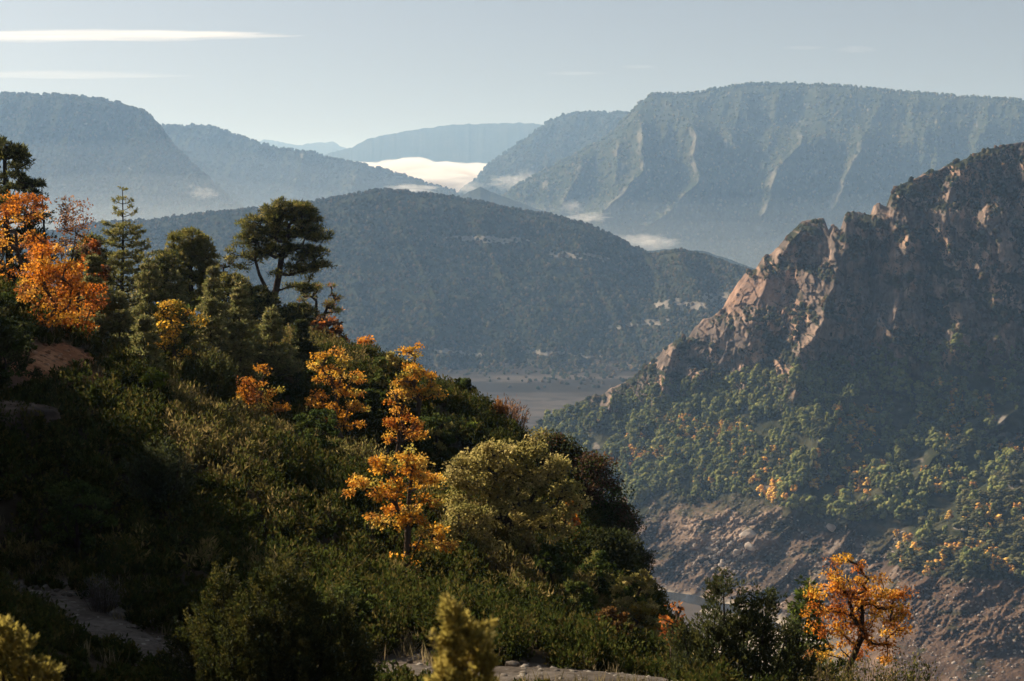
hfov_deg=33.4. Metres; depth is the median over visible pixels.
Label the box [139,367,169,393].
bush
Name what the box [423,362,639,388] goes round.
shrubbery
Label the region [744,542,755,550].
boulder
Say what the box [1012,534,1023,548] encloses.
valley oak
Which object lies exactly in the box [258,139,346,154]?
mountain
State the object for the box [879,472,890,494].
valley pine
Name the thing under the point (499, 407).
bush
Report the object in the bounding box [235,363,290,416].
autumn tree
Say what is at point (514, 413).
bush
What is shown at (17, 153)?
pine tree
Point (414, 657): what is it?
stone
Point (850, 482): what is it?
valley pine
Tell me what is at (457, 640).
juniper bush
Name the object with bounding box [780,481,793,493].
valley pine
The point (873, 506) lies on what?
valley pine
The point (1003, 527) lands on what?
valley oak
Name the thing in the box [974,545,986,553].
valley oak
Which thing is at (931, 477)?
valley pine
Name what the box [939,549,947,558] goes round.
valley autumn tree
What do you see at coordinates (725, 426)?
forest
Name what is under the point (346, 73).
sky
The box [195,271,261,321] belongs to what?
pine tree
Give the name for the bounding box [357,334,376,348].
autumn tree
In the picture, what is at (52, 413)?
rock outcrop
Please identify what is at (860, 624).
autumn tree
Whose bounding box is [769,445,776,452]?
valley autumn tree
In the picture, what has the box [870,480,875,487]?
valley pine
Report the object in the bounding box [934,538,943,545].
valley oak
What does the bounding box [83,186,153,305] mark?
fir tree
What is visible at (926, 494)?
valley pine
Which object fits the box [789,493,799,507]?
valley pine
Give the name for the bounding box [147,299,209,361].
autumn tree
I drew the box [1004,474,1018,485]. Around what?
valley oak
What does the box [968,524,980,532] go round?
valley oak
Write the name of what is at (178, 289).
fir tree
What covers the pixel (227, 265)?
pine tree
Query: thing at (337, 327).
autumn tree
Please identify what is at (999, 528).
valley oak
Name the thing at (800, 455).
valley pine
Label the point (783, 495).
valley autumn tree
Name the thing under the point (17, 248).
autumn tree
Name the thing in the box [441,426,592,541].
oak tree
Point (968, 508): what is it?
valley pine
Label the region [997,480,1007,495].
valley pine
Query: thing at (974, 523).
valley oak
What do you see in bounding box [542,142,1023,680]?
mountain
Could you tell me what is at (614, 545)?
bush
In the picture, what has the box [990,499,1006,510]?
valley oak
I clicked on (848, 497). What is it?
valley pine
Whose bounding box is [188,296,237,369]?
fir tree
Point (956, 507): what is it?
valley oak
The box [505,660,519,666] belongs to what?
stone
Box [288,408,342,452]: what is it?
bush
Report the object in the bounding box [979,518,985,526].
valley oak
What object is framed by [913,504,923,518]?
valley pine
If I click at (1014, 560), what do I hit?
valley oak
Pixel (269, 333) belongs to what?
fir tree
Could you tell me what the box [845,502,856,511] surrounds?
valley pine
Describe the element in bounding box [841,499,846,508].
valley pine
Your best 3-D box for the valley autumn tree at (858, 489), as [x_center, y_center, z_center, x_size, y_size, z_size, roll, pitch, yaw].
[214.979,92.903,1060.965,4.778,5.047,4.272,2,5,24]
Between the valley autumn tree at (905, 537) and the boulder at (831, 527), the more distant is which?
the boulder at (831, 527)
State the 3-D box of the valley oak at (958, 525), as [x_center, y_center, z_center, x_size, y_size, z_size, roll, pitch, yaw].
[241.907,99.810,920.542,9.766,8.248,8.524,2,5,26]
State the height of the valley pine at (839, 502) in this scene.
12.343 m
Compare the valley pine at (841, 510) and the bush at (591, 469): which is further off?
the valley pine at (841, 510)
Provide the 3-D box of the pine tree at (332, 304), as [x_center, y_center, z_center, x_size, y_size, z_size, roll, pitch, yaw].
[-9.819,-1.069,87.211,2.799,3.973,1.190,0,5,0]
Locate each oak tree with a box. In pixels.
[369,350,410,416]
[437,499,505,553]
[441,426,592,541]
[608,568,665,631]
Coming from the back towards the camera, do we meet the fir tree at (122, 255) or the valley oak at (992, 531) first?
the valley oak at (992, 531)
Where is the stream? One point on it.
(690, 599)
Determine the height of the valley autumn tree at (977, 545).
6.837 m
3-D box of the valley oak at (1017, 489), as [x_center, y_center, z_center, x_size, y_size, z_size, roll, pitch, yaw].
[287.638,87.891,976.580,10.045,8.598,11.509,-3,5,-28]
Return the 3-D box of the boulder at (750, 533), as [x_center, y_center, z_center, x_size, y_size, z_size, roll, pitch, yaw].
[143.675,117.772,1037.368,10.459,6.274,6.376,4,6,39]
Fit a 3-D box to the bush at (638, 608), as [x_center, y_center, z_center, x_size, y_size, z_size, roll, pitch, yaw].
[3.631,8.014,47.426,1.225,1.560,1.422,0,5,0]
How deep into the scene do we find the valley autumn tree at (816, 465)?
1078.18 m
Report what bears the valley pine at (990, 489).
on the mountain at (882, 298)
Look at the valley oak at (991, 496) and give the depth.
974.73 m
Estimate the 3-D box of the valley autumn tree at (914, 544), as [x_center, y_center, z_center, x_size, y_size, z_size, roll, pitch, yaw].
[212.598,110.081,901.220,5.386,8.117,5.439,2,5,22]
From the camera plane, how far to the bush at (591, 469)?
67.48 m
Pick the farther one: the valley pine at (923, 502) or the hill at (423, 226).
the hill at (423, 226)
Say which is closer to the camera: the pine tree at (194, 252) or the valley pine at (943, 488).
the pine tree at (194, 252)
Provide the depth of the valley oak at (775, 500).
1050.82 m
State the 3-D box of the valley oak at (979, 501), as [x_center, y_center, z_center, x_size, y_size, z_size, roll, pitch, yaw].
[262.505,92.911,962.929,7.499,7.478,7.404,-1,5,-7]
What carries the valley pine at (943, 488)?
on the mountain at (882, 298)
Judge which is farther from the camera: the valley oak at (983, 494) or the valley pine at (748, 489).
the valley pine at (748, 489)
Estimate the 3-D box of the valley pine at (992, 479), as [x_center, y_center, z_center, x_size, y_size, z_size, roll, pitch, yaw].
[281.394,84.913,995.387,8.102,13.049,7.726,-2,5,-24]
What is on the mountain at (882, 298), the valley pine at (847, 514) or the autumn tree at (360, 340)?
the valley pine at (847, 514)
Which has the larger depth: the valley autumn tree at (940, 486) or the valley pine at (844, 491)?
the valley autumn tree at (940, 486)
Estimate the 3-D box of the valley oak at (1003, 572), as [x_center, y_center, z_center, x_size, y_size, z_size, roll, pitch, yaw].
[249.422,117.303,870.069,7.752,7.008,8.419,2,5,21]
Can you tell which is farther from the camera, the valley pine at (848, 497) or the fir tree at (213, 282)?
the valley pine at (848, 497)
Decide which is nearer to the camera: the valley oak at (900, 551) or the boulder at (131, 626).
the boulder at (131, 626)
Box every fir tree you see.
[31,182,59,298]
[76,253,121,334]
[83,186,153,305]
[94,290,148,353]
[127,312,166,371]
[129,256,181,339]
[160,269,198,344]
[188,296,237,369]
[189,265,231,341]
[212,279,260,360]
[226,321,264,391]
[249,304,304,379]
[285,318,319,370]
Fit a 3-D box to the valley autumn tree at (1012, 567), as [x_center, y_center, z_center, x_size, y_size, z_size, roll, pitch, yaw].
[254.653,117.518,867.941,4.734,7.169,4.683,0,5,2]
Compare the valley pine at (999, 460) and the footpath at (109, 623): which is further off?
the valley pine at (999, 460)
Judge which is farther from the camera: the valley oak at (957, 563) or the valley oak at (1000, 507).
the valley oak at (1000, 507)
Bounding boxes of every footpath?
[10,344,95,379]
[12,588,672,680]
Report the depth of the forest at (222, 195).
4637.28 m
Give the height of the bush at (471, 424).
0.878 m
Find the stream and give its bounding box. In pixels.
[661,590,783,630]
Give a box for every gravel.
[8,576,665,680]
[14,337,99,376]
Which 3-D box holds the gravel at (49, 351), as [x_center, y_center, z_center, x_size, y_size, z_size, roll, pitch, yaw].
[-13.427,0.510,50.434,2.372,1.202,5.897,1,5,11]
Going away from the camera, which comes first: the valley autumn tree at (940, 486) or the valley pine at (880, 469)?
the valley autumn tree at (940, 486)
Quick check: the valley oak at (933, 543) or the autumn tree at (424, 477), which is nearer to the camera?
the autumn tree at (424, 477)
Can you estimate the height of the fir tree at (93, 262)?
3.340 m
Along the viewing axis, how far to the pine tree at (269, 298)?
83.85 m
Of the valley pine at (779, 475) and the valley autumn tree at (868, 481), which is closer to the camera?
the valley autumn tree at (868, 481)
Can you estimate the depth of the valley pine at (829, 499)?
1036.55 m
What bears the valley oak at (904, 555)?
on the mountain at (882, 298)
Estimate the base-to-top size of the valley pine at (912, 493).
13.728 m
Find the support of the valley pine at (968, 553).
on the mountain at (882, 298)
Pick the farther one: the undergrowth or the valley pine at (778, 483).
the valley pine at (778, 483)
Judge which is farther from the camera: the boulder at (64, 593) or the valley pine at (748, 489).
the valley pine at (748, 489)
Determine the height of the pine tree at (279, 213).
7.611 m
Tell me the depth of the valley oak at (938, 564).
869.63 m
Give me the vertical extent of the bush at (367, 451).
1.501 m
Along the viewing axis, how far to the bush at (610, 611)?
39.34 m
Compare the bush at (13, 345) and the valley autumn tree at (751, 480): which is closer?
the bush at (13, 345)
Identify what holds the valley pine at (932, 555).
on the mountain at (882, 298)
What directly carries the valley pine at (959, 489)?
on the mountain at (882, 298)
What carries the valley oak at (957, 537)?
on the mountain at (882, 298)
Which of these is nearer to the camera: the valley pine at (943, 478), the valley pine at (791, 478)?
the valley pine at (791, 478)
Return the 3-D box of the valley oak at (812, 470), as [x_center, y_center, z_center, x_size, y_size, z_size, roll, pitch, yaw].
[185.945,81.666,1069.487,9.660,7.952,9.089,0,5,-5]
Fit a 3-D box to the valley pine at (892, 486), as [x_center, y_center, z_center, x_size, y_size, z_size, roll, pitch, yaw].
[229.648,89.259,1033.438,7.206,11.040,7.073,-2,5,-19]
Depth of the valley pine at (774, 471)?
1084.82 m
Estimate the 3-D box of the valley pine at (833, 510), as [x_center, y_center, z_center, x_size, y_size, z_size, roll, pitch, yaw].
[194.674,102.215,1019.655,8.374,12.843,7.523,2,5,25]
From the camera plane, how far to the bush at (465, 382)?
72.77 m
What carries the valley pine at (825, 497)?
on the mountain at (882, 298)
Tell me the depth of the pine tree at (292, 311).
83.73 m
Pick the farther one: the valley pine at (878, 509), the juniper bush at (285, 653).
the valley pine at (878, 509)
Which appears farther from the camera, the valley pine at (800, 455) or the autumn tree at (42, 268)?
the valley pine at (800, 455)
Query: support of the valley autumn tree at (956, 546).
on the mountain at (882, 298)
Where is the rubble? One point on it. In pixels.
(913, 644)
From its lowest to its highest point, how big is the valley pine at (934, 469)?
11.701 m
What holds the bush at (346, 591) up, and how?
on the hillside
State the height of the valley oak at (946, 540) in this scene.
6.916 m
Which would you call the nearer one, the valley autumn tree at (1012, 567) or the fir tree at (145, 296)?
the fir tree at (145, 296)
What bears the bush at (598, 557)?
on the hillside
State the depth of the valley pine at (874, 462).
1085.95 m
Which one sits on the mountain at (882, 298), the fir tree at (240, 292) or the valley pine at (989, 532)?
the valley pine at (989, 532)
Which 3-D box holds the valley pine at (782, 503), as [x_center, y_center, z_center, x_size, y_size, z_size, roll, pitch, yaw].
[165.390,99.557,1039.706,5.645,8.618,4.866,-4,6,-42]
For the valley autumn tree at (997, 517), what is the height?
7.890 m
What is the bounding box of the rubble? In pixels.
[620,495,1023,679]
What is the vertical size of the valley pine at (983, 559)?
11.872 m
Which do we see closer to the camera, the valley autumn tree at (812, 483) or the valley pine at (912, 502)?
the valley pine at (912, 502)
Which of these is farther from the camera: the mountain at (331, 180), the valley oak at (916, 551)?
the mountain at (331, 180)
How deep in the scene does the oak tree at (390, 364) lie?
66.23 m
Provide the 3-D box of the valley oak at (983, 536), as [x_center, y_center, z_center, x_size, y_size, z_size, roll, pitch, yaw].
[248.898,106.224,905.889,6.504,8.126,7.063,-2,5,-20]
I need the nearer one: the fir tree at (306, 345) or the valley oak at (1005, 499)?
the fir tree at (306, 345)
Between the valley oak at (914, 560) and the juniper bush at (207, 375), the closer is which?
the juniper bush at (207, 375)
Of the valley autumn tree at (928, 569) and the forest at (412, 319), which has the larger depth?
the forest at (412, 319)
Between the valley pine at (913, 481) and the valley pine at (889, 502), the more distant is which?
the valley pine at (913, 481)
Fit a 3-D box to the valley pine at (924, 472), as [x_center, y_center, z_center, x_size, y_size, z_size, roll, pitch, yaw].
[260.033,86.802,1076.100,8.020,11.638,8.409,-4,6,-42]
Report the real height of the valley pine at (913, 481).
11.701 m
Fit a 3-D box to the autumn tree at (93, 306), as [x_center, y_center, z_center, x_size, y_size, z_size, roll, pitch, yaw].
[-13.974,-1.174,55.117,2.068,2.967,1.998,0,5,0]
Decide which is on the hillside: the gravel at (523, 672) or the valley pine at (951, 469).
the gravel at (523, 672)
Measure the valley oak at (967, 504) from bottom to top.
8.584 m
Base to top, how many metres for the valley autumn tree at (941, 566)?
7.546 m
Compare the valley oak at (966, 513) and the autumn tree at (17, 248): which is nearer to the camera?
the autumn tree at (17, 248)
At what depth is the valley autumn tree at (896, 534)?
995.06 m
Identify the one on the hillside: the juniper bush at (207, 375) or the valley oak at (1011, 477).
the juniper bush at (207, 375)
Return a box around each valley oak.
[773,497,780,502]
[808,464,815,476]
[837,513,843,521]
[856,499,865,507]
[888,554,899,564]
[896,548,906,556]
[901,553,908,563]
[902,483,914,494]
[903,556,917,569]
[912,510,919,518]
[913,549,925,563]
[914,550,929,563]
[915,536,928,548]
[918,515,929,524]
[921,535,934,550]
[924,536,938,549]
[929,561,940,571]
[933,544,951,555]
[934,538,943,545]
[939,545,950,555]
[943,534,953,542]
[947,535,959,544]
[950,484,958,495]
[950,559,963,567]
[951,518,968,531]
[954,549,962,558]
[955,505,960,515]
[956,499,965,505]
[957,503,973,512]
[957,510,976,524]
[961,488,970,495]
[962,564,974,574]
[963,499,975,506]
[965,536,977,546]
[968,518,982,527]
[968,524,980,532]
[968,530,979,537]
[970,507,985,517]
[971,498,982,505]
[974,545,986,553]
[977,532,986,543]
[978,491,987,502]
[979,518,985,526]
[980,527,998,539]
[980,539,995,547]
[981,490,989,502]
[986,493,996,502]
[986,552,993,560]
[987,516,996,526]
[987,554,996,566]
[989,493,1003,501]
[989,548,998,556]
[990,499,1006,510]
[994,487,1007,497]
[994,564,1008,574]
[995,534,1004,542]
[997,523,1013,535]
[997,541,1017,556]
[999,522,1011,535]
[1002,496,1012,504]
[1002,547,1017,554]
[1003,533,1016,544]
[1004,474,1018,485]
[1004,500,1011,507]
[1006,463,1018,471]
[1006,487,1023,497]
[1006,494,1017,503]
[1007,477,1020,486]
[1008,556,1023,569]
[1010,460,1020,467]
[1010,524,1015,532]
[1011,516,1023,526]
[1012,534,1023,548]
[1012,541,1023,548]
[1013,568,1022,580]
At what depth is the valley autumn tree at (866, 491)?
1037.05 m
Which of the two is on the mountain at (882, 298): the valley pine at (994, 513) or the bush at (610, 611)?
the valley pine at (994, 513)
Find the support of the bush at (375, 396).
on the hillside
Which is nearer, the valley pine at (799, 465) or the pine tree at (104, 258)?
the pine tree at (104, 258)
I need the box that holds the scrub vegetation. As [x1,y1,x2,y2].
[559,143,1023,431]
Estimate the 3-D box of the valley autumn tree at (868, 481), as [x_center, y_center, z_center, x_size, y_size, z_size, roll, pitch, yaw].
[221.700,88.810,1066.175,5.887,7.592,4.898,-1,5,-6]
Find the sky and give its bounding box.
[0,0,1023,147]
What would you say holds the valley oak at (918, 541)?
on the mountain at (882, 298)
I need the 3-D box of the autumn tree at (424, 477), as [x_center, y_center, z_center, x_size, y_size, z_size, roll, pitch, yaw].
[-2.769,4.398,42.805,3.042,3.682,1.285,0,5,0]
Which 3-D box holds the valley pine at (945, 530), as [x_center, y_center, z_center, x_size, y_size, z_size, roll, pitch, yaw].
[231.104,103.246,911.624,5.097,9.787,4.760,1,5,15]
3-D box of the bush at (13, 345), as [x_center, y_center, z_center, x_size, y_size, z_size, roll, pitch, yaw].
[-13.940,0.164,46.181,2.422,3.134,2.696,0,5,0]
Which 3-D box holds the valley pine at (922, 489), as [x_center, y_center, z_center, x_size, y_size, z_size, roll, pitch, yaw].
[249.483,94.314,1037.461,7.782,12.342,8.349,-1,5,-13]
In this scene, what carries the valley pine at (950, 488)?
on the mountain at (882, 298)
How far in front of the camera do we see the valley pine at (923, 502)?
1020.11 m
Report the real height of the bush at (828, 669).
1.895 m
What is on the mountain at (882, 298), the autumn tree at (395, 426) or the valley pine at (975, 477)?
the valley pine at (975, 477)
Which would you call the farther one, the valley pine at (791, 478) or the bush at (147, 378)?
the valley pine at (791, 478)
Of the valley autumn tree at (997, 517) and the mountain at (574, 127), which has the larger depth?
the mountain at (574, 127)
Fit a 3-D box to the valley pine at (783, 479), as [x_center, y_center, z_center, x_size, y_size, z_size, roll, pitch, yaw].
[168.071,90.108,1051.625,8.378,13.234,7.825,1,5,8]
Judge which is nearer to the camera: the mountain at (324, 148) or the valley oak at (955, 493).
the valley oak at (955, 493)
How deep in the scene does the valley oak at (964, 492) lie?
1006.97 m
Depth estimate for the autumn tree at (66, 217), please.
71.70 m
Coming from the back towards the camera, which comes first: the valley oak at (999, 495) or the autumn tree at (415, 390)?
the valley oak at (999, 495)
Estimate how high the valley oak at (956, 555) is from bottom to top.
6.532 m
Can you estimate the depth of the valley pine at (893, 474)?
1051.37 m
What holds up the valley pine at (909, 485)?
on the mountain at (882, 298)
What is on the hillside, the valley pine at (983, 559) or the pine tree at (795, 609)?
the pine tree at (795, 609)
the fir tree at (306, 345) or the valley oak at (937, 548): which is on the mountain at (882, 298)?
the valley oak at (937, 548)
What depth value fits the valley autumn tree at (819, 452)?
1088.12 m
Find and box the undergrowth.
[0,271,783,680]
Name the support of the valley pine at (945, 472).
on the mountain at (882, 298)
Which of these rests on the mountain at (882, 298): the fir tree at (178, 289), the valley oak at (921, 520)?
the valley oak at (921, 520)
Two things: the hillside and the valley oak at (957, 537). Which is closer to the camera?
the hillside
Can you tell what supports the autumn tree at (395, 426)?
on the hillside
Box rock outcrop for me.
[0,400,60,436]
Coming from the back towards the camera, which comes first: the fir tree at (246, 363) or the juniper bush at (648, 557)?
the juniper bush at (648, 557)
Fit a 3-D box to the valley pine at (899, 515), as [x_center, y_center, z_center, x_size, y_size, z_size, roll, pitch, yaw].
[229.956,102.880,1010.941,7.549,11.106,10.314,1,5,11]
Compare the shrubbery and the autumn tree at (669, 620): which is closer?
the autumn tree at (669, 620)
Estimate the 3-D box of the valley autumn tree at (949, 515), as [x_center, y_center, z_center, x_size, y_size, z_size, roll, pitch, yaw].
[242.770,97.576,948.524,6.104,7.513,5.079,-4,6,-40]
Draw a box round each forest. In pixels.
[0,91,245,229]
[0,187,751,373]
[162,123,464,206]
[457,110,629,194]
[501,81,1023,267]
[530,333,1023,506]
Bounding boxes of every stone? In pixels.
[412,654,420,659]
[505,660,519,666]
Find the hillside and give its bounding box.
[0,314,627,680]
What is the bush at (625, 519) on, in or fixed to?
on the hillside
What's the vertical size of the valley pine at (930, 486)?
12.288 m
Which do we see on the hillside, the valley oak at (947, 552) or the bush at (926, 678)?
the bush at (926, 678)
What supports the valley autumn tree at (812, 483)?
on the mountain at (882, 298)
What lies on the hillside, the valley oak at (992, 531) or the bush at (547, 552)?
the bush at (547, 552)
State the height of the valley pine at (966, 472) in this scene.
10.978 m
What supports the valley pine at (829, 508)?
on the mountain at (882, 298)
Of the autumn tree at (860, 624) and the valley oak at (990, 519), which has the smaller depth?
the autumn tree at (860, 624)
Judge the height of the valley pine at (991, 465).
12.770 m
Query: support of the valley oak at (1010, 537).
on the mountain at (882, 298)
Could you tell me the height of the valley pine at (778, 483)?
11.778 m
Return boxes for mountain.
[0,94,232,229]
[162,126,460,207]
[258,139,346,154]
[323,122,544,192]
[462,113,627,194]
[503,83,1023,265]
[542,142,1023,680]
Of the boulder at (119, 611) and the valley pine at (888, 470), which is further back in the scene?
the valley pine at (888, 470)
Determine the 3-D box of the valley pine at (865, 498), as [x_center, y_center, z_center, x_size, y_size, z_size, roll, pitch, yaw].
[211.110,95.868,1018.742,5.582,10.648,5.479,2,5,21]
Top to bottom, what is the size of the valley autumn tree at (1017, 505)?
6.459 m
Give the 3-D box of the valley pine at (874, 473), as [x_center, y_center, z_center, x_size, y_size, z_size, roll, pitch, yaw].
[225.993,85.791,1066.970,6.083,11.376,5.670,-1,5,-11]
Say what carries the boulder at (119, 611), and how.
on the hillside
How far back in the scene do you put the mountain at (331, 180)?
6041.95 m
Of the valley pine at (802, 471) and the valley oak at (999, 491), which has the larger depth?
the valley pine at (802, 471)
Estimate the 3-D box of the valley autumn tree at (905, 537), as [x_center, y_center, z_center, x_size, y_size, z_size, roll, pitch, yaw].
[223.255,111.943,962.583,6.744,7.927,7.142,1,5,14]
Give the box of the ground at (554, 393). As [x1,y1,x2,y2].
[425,365,727,637]
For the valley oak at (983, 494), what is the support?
on the mountain at (882, 298)
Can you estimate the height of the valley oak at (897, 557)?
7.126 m
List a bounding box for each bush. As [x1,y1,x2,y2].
[0,292,45,378]
[0,614,66,680]
[42,479,118,553]
[73,569,125,613]
[121,434,197,513]
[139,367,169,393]
[155,552,382,680]
[173,342,242,405]
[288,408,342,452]
[321,584,376,637]
[337,434,394,473]
[349,388,387,428]
[409,412,457,454]
[423,591,501,680]
[454,377,477,393]
[467,421,479,432]
[490,395,509,419]
[498,524,536,565]
[502,394,530,430]
[525,428,587,477]
[529,541,575,590]
[552,579,598,612]
[565,449,636,513]
[573,549,617,593]
[578,525,651,580]
[594,606,634,634]
[595,496,646,546]
[626,536,657,573]
[627,601,661,642]
[661,565,817,680]
[797,645,858,680]
[819,649,912,680]
[878,649,942,680]
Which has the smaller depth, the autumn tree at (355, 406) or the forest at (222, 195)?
the autumn tree at (355, 406)
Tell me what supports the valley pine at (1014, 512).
on the mountain at (882, 298)
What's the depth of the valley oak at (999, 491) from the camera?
974.81 m
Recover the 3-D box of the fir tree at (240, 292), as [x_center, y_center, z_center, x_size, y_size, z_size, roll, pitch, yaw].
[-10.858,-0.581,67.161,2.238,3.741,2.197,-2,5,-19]
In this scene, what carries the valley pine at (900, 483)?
on the mountain at (882, 298)
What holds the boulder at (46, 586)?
on the gravel at (523, 672)
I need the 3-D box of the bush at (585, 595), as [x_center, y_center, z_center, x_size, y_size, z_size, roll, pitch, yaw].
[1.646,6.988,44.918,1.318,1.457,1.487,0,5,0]
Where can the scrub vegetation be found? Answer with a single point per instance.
(650, 368)
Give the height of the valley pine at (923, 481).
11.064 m
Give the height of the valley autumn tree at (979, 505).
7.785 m
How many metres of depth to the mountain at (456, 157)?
10963.53 m
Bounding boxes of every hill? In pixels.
[1,191,742,372]
[461,187,546,212]
[647,249,755,269]
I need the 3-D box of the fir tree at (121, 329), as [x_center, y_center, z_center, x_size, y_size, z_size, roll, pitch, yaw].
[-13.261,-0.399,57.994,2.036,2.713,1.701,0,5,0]
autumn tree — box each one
[0,191,62,297]
[13,240,88,333]
[51,259,110,340]
[53,195,96,304]
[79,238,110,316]
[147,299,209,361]
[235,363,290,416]
[304,345,370,439]
[307,314,349,341]
[342,443,461,566]
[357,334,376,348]
[381,387,430,464]
[389,341,448,422]
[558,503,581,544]
[658,601,685,657]
[748,477,753,483]
[756,484,765,492]
[767,483,774,490]
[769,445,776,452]
[781,492,788,499]
[790,485,797,491]
[799,552,920,680]
[808,478,817,487]
[814,461,820,469]
[816,448,820,456]
[852,462,860,469]
[854,486,860,491]
[862,477,870,485]
[863,488,871,495]
[893,529,899,536]
[902,532,913,544]
[910,541,918,549]
[922,565,930,573]
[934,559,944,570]
[935,483,941,494]
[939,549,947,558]
[944,509,953,521]
[946,543,956,556]
[953,541,962,551]
[970,540,979,547]
[973,502,983,509]
[984,511,990,519]
[990,554,1000,563]
[993,514,1003,526]
[1002,557,1010,570]
[1008,565,1015,575]
[1012,502,1020,509]
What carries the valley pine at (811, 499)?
on the mountain at (882, 298)
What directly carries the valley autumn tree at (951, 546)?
on the mountain at (882, 298)
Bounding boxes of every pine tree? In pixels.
[0,135,55,284]
[65,230,120,312]
[138,248,198,317]
[163,225,222,312]
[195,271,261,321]
[219,261,238,301]
[221,196,338,296]
[248,284,284,323]
[276,301,323,334]
[295,281,344,318]
[769,574,846,680]
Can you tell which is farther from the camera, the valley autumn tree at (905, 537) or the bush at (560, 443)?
the valley autumn tree at (905, 537)
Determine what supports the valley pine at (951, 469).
on the mountain at (882, 298)
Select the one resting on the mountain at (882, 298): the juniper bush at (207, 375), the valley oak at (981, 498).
the valley oak at (981, 498)
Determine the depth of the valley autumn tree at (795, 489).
1038.44 m
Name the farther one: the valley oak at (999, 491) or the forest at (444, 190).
the forest at (444, 190)
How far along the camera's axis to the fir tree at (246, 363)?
62.63 m
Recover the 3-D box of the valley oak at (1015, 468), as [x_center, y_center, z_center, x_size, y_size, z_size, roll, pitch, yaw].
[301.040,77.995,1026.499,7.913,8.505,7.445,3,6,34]
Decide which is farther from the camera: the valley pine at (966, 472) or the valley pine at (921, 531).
the valley pine at (966, 472)
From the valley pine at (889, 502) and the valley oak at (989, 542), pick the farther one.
the valley pine at (889, 502)
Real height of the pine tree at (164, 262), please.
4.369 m
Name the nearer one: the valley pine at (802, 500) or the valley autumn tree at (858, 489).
the valley pine at (802, 500)
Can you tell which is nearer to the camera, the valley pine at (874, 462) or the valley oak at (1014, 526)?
the valley oak at (1014, 526)
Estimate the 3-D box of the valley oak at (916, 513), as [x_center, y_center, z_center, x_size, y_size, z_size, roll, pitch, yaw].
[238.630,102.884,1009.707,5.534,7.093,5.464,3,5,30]
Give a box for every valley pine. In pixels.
[742,482,751,494]
[771,466,778,480]
[774,469,783,480]
[774,481,786,490]
[779,498,785,506]
[780,476,787,493]
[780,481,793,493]
[786,497,794,508]
[787,476,795,488]
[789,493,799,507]
[793,474,803,487]
[796,452,809,462]
[796,467,808,479]
[797,459,805,469]
[799,496,805,506]
[802,462,810,475]
[805,495,816,517]
[810,447,817,458]
[823,494,833,504]
[824,496,831,507]
[826,503,833,516]
[831,501,841,520]
[832,500,843,512]
[838,488,851,499]
[838,508,845,516]
[839,495,852,502]
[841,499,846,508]
[843,507,849,519]
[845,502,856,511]
[848,479,854,489]
[848,501,856,513]
[861,493,869,509]
[865,465,877,481]
[869,459,878,466]
[869,469,877,479]
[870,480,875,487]
[870,500,876,510]
[871,493,883,515]
[873,504,887,521]
[875,474,882,489]
[876,464,886,473]
[877,496,886,504]
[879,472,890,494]
[881,463,894,478]
[881,497,893,515]
[883,480,890,488]
[886,480,896,496]
[890,472,896,480]
[891,491,903,503]
[894,506,905,519]
[895,473,905,488]
[900,469,912,483]
[901,502,912,520]
[904,546,914,558]
[905,483,912,495]
[906,498,916,516]
[908,489,917,500]
[909,477,915,485]
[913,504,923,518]
[914,527,929,545]
[916,486,930,497]
[916,492,927,506]
[918,469,927,479]
[919,476,927,486]
[921,491,928,504]
[924,479,935,496]
[924,518,932,530]
[927,474,935,483]
[927,509,939,523]
[928,549,936,560]
[930,464,941,477]
[939,475,946,483]
[941,484,945,494]
[941,525,948,539]
[943,469,949,480]
[944,480,958,494]
[949,467,957,479]
[957,465,969,477]
[957,484,967,495]
[960,545,983,559]
[961,549,973,567]
[962,506,973,516]
[963,473,972,486]
[969,470,979,481]
[969,489,978,498]
[970,473,980,483]
[974,553,987,573]
[984,461,995,475]
[985,530,997,539]
[987,475,999,486]
[987,485,994,495]
[989,502,997,517]
[995,457,1006,471]
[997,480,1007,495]
[1003,459,1012,474]
[1005,449,1018,460]
[1011,507,1021,515]
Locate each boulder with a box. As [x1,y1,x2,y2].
[40,584,52,590]
[61,590,74,595]
[109,607,125,617]
[110,631,125,636]
[126,624,136,628]
[733,549,740,555]
[739,528,755,537]
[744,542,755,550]
[826,523,835,531]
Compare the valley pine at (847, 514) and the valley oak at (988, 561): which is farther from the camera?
the valley pine at (847, 514)
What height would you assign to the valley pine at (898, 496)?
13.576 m
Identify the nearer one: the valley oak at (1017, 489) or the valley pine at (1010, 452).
the valley oak at (1017, 489)
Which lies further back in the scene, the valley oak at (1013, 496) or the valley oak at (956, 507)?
the valley oak at (1013, 496)

